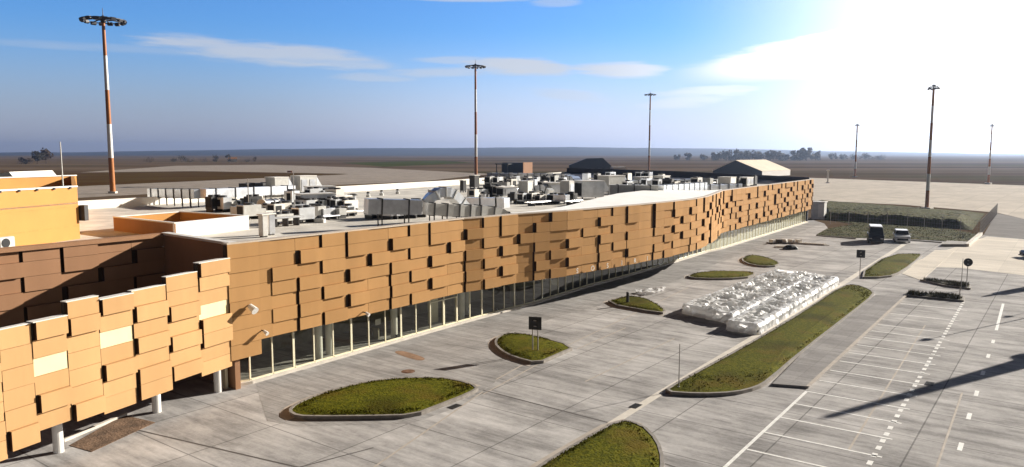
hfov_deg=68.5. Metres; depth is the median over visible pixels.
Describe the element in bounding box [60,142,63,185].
antenna pole
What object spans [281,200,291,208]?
condenser unit
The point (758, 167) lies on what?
tent hangar
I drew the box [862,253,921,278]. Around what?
traffic island
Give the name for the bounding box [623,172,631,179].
condenser unit
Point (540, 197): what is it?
condenser unit
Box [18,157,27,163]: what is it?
tree
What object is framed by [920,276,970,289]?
traffic island
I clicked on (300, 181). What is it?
rooftop unit
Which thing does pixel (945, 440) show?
pavement joint line
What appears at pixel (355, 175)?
taxiway
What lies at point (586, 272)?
window
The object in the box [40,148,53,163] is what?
tree
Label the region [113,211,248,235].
roof enclosure
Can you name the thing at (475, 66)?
light mast
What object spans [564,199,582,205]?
pipe rack
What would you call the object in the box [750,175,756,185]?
condenser unit
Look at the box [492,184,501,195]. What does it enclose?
condenser unit
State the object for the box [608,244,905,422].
kerb line
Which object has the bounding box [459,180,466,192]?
rooftop unit
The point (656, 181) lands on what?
condenser unit
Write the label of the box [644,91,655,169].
light mast
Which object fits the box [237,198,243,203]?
condenser unit
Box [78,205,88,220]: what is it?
condenser unit
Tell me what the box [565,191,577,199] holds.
condenser unit
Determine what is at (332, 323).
window
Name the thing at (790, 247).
black sack
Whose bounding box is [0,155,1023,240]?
ground
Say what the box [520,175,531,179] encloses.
condenser unit
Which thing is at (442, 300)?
entrance door
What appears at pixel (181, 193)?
air duct
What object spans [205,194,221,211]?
condenser unit
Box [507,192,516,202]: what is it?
condenser unit
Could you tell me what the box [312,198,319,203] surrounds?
condenser unit
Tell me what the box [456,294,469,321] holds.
window
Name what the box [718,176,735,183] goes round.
rooftop unit
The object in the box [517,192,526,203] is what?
condenser unit
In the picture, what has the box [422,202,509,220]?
air duct
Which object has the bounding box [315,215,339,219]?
pipe rack
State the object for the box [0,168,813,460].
terminal building
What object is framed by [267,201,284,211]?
condenser unit
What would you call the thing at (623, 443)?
traffic island
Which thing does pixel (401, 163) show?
crop field
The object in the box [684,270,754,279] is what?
traffic island
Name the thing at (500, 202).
air duct
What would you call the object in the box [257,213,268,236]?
rooftop unit
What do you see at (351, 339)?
window
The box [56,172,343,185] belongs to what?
dry grass field
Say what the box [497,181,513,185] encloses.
condenser unit
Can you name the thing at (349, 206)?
condenser unit
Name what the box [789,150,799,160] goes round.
tree
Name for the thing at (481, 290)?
window
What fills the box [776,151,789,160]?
tree
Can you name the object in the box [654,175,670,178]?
rooftop unit
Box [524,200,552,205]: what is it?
pipe rack
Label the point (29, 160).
tree
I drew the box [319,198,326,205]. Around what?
condenser unit
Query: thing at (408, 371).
manhole cover
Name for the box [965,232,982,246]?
kerb
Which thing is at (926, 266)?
sidewalk
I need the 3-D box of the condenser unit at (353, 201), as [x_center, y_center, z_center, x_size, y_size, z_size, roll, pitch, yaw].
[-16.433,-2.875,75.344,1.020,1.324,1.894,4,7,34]
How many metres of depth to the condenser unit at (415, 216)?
67.73 m
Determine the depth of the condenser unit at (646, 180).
110.97 m
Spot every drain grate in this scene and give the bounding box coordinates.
[447,404,461,408]
[629,403,641,408]
[924,381,934,385]
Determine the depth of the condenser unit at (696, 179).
113.61 m
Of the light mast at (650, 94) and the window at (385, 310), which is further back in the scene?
the light mast at (650, 94)
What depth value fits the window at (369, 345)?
50.12 m
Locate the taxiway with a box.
[77,165,486,197]
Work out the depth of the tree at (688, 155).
1440.75 m
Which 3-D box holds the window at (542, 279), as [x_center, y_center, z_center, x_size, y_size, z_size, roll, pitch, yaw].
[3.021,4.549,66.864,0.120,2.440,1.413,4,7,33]
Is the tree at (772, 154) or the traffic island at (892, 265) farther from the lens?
the tree at (772, 154)
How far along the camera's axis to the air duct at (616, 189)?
89.39 m
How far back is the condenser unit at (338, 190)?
85.42 m
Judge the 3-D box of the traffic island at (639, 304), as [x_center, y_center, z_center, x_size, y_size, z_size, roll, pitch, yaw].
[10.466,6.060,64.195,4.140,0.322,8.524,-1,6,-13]
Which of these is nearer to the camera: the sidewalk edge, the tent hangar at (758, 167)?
the sidewalk edge
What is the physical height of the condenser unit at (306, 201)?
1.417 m
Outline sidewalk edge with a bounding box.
[806,295,906,385]
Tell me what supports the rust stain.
on the paving
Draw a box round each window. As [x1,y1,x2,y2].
[248,357,272,379]
[271,337,293,373]
[292,332,313,367]
[312,327,333,361]
[332,323,351,356]
[350,318,368,351]
[367,316,385,346]
[384,310,400,341]
[400,307,415,337]
[415,304,430,333]
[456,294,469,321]
[469,292,481,318]
[481,290,493,314]
[493,288,503,311]
[503,285,514,309]
[514,283,523,306]
[524,282,533,304]
[533,281,542,301]
[541,279,549,298]
[572,275,579,289]
[586,272,594,284]
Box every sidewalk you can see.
[772,293,904,387]
[902,250,954,279]
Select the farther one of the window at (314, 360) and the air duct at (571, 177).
the air duct at (571, 177)
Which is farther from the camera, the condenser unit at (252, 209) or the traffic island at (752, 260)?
the traffic island at (752, 260)
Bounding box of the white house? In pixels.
[228,157,236,161]
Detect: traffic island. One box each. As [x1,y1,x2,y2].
[280,376,479,419]
[488,332,571,365]
[529,419,663,466]
[603,295,665,315]
[666,284,873,396]
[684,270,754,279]
[738,254,779,266]
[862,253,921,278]
[903,289,964,301]
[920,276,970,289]
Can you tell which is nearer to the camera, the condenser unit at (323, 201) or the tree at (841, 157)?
the condenser unit at (323, 201)
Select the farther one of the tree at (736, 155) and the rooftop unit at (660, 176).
the tree at (736, 155)
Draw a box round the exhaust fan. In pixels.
[314,215,325,222]
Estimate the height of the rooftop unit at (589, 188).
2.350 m
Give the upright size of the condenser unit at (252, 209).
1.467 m
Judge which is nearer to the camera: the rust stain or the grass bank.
the rust stain
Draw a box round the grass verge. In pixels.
[816,220,975,241]
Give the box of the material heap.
[766,239,801,243]
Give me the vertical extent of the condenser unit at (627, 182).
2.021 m
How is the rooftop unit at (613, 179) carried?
on the terminal building at (100, 315)
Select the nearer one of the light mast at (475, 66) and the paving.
the paving
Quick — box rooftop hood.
[0,170,55,176]
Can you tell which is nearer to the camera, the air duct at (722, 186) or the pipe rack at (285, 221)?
the pipe rack at (285, 221)
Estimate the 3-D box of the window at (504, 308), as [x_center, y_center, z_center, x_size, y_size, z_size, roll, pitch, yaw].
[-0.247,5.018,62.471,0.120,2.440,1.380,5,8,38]
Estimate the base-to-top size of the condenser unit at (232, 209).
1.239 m
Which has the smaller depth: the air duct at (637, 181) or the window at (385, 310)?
the window at (385, 310)
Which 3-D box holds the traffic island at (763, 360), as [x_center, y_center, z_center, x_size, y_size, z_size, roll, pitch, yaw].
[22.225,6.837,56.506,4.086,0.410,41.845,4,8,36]
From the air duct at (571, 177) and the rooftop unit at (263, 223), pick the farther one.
the air duct at (571, 177)
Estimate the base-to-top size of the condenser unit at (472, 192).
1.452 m
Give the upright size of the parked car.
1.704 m
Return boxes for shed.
[610,167,625,169]
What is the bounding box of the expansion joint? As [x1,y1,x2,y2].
[138,390,674,466]
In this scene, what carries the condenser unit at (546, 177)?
on the terminal building at (100, 315)
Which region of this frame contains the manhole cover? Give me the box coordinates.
[401,369,414,372]
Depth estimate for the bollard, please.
64.46 m
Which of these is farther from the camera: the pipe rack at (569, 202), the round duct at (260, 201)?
the pipe rack at (569, 202)
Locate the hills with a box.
[0,147,1023,155]
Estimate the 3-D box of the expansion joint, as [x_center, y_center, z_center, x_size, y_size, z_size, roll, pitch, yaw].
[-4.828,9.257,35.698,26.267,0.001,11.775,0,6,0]
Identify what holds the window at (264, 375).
in the terminal building at (100, 315)
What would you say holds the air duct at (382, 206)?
on the terminal building at (100, 315)
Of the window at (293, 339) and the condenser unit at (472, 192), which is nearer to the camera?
the window at (293, 339)
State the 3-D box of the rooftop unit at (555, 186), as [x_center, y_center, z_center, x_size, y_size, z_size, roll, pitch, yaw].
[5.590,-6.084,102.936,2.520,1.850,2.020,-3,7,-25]
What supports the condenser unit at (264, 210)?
on the terminal building at (100, 315)
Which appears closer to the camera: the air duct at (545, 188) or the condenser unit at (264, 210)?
the condenser unit at (264, 210)
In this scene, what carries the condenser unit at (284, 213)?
on the terminal building at (100, 315)
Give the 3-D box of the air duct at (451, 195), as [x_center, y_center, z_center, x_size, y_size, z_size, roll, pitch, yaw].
[-5.817,-2.933,64.041,4.929,2.135,1.585,-4,8,-36]
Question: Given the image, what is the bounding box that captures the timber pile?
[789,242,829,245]
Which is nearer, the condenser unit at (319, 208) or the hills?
the condenser unit at (319, 208)
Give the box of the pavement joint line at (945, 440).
[373,288,962,466]
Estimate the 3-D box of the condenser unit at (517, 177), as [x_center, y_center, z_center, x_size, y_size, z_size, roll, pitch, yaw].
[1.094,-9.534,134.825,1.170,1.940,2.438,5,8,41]
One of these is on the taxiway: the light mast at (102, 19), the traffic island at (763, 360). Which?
the light mast at (102, 19)
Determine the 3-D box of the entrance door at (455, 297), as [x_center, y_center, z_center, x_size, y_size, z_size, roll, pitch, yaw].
[-4.672,5.631,56.730,0.120,2.440,1.537,4,8,36]
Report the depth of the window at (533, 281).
65.20 m
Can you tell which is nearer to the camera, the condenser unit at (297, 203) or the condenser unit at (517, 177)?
the condenser unit at (297, 203)
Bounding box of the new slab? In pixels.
[911,236,1023,274]
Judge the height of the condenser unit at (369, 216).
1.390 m
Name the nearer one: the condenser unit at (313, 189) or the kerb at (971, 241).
the condenser unit at (313, 189)
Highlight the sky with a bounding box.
[0,0,1023,153]
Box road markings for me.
[723,302,1003,466]
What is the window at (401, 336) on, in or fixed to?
in the terminal building at (100, 315)
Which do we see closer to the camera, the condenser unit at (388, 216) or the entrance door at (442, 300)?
the entrance door at (442, 300)
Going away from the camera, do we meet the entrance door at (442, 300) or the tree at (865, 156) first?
the entrance door at (442, 300)
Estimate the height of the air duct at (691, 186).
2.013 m
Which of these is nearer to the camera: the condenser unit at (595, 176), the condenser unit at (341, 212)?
the condenser unit at (341, 212)
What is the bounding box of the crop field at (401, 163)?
[349,160,469,166]
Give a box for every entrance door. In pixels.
[429,299,443,329]
[443,296,456,325]
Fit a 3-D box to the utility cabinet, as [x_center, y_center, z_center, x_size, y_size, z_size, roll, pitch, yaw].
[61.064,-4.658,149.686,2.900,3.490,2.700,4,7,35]
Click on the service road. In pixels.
(1003, 225)
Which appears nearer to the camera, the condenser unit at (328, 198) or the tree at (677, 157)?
the condenser unit at (328, 198)
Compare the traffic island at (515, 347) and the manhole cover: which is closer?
the manhole cover
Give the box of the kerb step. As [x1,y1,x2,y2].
[941,240,966,246]
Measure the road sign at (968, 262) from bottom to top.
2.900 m
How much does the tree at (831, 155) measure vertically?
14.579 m
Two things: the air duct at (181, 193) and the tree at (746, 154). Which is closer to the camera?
the air duct at (181, 193)
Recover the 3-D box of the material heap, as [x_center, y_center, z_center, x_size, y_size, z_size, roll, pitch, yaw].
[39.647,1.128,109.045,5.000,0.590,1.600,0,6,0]
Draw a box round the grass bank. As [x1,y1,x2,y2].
[818,200,984,229]
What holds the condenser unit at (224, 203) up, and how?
on the terminal building at (100, 315)
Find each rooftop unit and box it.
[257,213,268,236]
[265,176,292,196]
[267,212,275,234]
[291,175,321,191]
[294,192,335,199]
[303,185,336,191]
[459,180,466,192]
[469,175,479,187]
[496,186,517,195]
[518,180,532,192]
[541,182,559,194]
[560,180,573,192]
[574,180,608,199]
[597,175,626,194]
[634,176,652,179]
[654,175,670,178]
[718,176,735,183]
[740,177,752,186]
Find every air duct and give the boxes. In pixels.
[147,188,200,207]
[200,185,295,199]
[239,182,265,186]
[364,197,421,225]
[421,186,468,206]
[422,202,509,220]
[464,197,509,207]
[487,173,566,179]
[532,184,553,193]
[564,174,581,180]
[609,184,657,194]
[630,178,702,184]
[658,182,706,189]
[707,183,741,189]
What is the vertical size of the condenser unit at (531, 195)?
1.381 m
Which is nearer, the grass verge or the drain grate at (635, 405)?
the drain grate at (635, 405)
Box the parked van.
[867,224,884,242]
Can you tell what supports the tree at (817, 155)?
on the ground
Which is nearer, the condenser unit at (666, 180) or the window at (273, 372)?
the window at (273, 372)
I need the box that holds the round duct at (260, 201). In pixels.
[257,198,284,204]
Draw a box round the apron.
[810,178,1023,218]
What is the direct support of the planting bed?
on the forecourt
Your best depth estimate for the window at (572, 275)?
71.04 m
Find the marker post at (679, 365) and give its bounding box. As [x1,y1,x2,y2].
[677,344,679,386]
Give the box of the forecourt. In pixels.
[0,220,1023,466]
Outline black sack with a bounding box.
[782,245,797,249]
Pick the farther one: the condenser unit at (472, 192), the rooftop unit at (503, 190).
the rooftop unit at (503, 190)
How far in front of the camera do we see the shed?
466.10 m
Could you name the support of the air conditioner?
on the terminal building at (100, 315)
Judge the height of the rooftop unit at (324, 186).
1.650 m
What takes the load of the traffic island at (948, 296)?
on the forecourt
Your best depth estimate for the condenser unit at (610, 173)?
144.97 m
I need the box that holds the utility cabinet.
[809,201,827,219]
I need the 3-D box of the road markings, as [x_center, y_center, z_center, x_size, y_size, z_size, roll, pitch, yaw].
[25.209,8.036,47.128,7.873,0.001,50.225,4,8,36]
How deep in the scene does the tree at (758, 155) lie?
1329.53 m
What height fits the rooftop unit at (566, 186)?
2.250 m
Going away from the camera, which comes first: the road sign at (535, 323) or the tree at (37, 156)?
the road sign at (535, 323)
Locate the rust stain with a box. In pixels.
[395,351,424,359]
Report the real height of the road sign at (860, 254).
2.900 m
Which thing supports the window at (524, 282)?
in the terminal building at (100, 315)
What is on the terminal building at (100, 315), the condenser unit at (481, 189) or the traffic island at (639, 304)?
the condenser unit at (481, 189)
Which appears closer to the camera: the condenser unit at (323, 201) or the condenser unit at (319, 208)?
the condenser unit at (319, 208)
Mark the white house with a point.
(233, 159)
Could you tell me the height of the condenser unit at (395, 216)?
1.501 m
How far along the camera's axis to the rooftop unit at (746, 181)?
130.29 m
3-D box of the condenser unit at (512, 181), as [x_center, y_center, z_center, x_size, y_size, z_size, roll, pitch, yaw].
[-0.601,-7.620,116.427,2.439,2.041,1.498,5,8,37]
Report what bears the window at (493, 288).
in the terminal building at (100, 315)
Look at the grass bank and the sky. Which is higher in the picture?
the sky
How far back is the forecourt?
39.46 m
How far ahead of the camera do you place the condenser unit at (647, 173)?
142.29 m
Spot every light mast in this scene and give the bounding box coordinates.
[79,8,126,192]
[465,60,485,174]
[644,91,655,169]
[852,122,859,176]
[920,85,939,208]
[984,124,994,183]
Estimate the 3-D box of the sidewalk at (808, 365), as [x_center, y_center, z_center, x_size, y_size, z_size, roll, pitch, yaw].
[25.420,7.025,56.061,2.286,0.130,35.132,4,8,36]
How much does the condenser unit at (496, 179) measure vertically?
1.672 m
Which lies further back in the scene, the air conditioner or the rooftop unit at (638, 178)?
the rooftop unit at (638, 178)
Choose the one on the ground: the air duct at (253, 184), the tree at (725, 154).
the tree at (725, 154)
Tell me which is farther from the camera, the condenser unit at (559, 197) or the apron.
the apron
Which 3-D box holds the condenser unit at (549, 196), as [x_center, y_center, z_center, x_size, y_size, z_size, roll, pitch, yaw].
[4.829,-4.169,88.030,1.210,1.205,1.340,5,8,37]
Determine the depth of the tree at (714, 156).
1369.32 m
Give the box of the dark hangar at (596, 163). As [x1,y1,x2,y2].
[569,158,610,168]
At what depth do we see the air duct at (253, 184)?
99.69 m
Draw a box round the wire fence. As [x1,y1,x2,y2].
[830,203,997,234]
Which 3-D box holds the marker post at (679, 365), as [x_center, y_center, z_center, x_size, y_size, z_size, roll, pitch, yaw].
[9.199,7.275,41.377,0.134,2.450,0.134,-3,7,-22]
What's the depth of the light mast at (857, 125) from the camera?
408.06 m
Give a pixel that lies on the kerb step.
(947, 243)
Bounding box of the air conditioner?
[0,236,14,247]
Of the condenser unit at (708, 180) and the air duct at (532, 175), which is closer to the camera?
the condenser unit at (708, 180)
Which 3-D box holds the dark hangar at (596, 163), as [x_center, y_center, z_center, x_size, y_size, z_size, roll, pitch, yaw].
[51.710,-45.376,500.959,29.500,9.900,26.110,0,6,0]
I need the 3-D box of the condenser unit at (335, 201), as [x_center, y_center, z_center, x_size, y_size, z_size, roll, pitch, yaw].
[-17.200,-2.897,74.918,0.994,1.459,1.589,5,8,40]
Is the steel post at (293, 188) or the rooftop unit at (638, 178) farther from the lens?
the rooftop unit at (638, 178)
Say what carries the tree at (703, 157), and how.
on the ground
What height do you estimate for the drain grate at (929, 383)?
0.031 m
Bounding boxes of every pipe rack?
[275,215,303,226]
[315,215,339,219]
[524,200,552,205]
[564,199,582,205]
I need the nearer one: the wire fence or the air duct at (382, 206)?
the air duct at (382, 206)
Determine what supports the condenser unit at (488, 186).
on the terminal building at (100, 315)
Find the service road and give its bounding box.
[984,213,1023,238]
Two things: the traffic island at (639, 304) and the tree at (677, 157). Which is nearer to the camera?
the traffic island at (639, 304)
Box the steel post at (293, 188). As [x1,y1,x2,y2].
[293,171,294,206]
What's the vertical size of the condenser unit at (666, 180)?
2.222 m
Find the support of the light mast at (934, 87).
on the grass bank
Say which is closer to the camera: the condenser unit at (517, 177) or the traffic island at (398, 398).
the traffic island at (398, 398)
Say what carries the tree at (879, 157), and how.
on the ground
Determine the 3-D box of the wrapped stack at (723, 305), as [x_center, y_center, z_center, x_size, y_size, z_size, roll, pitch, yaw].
[22.241,5.250,68.543,5.093,1.009,24.878,5,8,37]
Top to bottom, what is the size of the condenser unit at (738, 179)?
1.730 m
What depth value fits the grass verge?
123.55 m
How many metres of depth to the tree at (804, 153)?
1290.12 m
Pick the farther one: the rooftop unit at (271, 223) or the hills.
the hills
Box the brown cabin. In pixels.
[495,162,531,172]
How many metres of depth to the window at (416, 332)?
53.78 m
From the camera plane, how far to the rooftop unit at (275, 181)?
100.10 m
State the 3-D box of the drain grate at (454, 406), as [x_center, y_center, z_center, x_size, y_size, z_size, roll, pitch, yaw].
[-2.959,8.914,38.807,0.420,0.031,0.750,5,8,36]
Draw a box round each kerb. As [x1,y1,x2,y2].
[816,235,941,242]
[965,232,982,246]
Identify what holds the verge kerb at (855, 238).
on the forecourt
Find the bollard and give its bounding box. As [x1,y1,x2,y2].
[626,292,628,301]
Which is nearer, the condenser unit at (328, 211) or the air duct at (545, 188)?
the condenser unit at (328, 211)
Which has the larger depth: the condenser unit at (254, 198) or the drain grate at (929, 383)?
the condenser unit at (254, 198)
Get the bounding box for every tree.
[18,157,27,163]
[26,158,33,163]
[31,151,45,163]
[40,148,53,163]
[674,154,680,159]
[684,153,691,159]
[700,154,707,159]
[711,152,721,159]
[722,149,733,159]
[732,148,742,159]
[740,150,755,159]
[750,151,765,159]
[763,149,777,160]
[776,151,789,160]
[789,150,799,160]
[797,147,814,160]
[812,150,821,160]
[828,153,837,159]
[839,154,847,159]
[859,153,873,159]
[874,155,885,159]
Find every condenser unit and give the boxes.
[78,205,88,220]
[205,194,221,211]
[215,195,237,211]
[230,204,251,218]
[236,202,261,218]
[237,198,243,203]
[244,194,261,203]
[261,206,279,212]
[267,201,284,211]
[273,211,293,225]
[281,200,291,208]
[282,207,302,221]
[284,189,299,201]
[290,202,304,206]
[291,205,314,223]
[295,198,314,204]
[305,187,322,192]
[309,203,325,215]
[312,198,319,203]
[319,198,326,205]
[321,206,334,218]
[325,187,351,196]
[325,196,335,205]
[330,197,345,207]
[331,206,356,218]
[341,198,357,209]
[341,203,355,216]
[364,213,380,218]
[383,214,401,219]
[393,214,406,218]
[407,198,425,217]
[467,188,480,196]
[477,187,488,196]
[482,175,494,184]
[483,183,494,196]
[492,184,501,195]
[493,176,502,184]
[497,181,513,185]
[506,178,516,185]
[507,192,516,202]
[511,175,519,184]
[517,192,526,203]
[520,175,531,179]
[527,178,537,187]
[527,191,539,201]
[535,193,545,200]
[541,175,549,181]
[546,192,559,202]
[550,174,558,181]
[553,193,569,203]
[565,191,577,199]
[582,172,590,179]
[590,173,600,179]
[605,171,615,174]
[622,180,632,184]
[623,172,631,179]
[635,171,643,176]
[641,177,650,184]
[644,171,652,178]
[652,178,661,184]
[662,177,673,183]
[690,176,701,181]
[702,177,715,183]
[736,177,741,183]
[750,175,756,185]
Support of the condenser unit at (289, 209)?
on the terminal building at (100, 315)
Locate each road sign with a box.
[529,316,541,349]
[856,250,864,277]
[964,258,972,287]
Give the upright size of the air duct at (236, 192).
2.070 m
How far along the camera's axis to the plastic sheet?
70.67 m
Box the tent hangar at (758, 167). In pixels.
[713,160,789,175]
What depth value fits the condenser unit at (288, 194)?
82.52 m
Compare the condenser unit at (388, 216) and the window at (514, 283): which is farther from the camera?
the condenser unit at (388, 216)
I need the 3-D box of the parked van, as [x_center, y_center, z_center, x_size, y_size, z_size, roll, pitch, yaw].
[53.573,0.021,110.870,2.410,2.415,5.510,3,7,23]
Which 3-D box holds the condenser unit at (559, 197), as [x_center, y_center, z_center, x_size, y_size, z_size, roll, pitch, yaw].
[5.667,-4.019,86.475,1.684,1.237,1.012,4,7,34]
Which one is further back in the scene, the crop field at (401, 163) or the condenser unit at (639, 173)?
the crop field at (401, 163)
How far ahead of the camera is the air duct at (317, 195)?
75.27 m
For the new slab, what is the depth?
95.19 m
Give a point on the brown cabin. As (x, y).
(516, 167)
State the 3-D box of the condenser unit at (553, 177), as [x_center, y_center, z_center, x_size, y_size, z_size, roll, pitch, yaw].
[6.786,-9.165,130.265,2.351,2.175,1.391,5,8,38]
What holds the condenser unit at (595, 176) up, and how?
on the terminal building at (100, 315)
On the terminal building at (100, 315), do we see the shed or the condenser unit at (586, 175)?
the condenser unit at (586, 175)
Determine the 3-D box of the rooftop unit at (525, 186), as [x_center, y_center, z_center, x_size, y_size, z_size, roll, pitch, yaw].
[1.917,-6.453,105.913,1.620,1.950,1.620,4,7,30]
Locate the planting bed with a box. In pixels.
[63,413,154,451]
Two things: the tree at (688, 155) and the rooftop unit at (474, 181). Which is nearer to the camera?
the rooftop unit at (474, 181)
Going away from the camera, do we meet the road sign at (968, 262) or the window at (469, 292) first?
the window at (469, 292)
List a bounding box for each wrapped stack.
[682,269,814,323]
[726,274,839,334]
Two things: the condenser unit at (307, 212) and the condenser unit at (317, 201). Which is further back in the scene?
the condenser unit at (317, 201)
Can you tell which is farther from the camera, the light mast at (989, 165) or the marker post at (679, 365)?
the light mast at (989, 165)
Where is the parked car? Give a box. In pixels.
[893,229,910,242]
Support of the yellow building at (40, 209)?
on the forecourt
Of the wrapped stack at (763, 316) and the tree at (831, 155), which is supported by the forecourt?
the wrapped stack at (763, 316)
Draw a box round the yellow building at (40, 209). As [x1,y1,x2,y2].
[0,175,88,245]
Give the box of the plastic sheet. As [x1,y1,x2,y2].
[636,286,665,293]
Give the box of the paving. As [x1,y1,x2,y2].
[256,220,821,425]
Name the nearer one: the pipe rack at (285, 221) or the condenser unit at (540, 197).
the pipe rack at (285, 221)
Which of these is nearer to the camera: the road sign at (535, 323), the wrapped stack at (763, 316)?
the road sign at (535, 323)
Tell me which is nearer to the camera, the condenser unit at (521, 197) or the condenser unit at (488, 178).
the condenser unit at (521, 197)
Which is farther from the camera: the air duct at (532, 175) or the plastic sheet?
the air duct at (532, 175)
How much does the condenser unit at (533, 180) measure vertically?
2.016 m

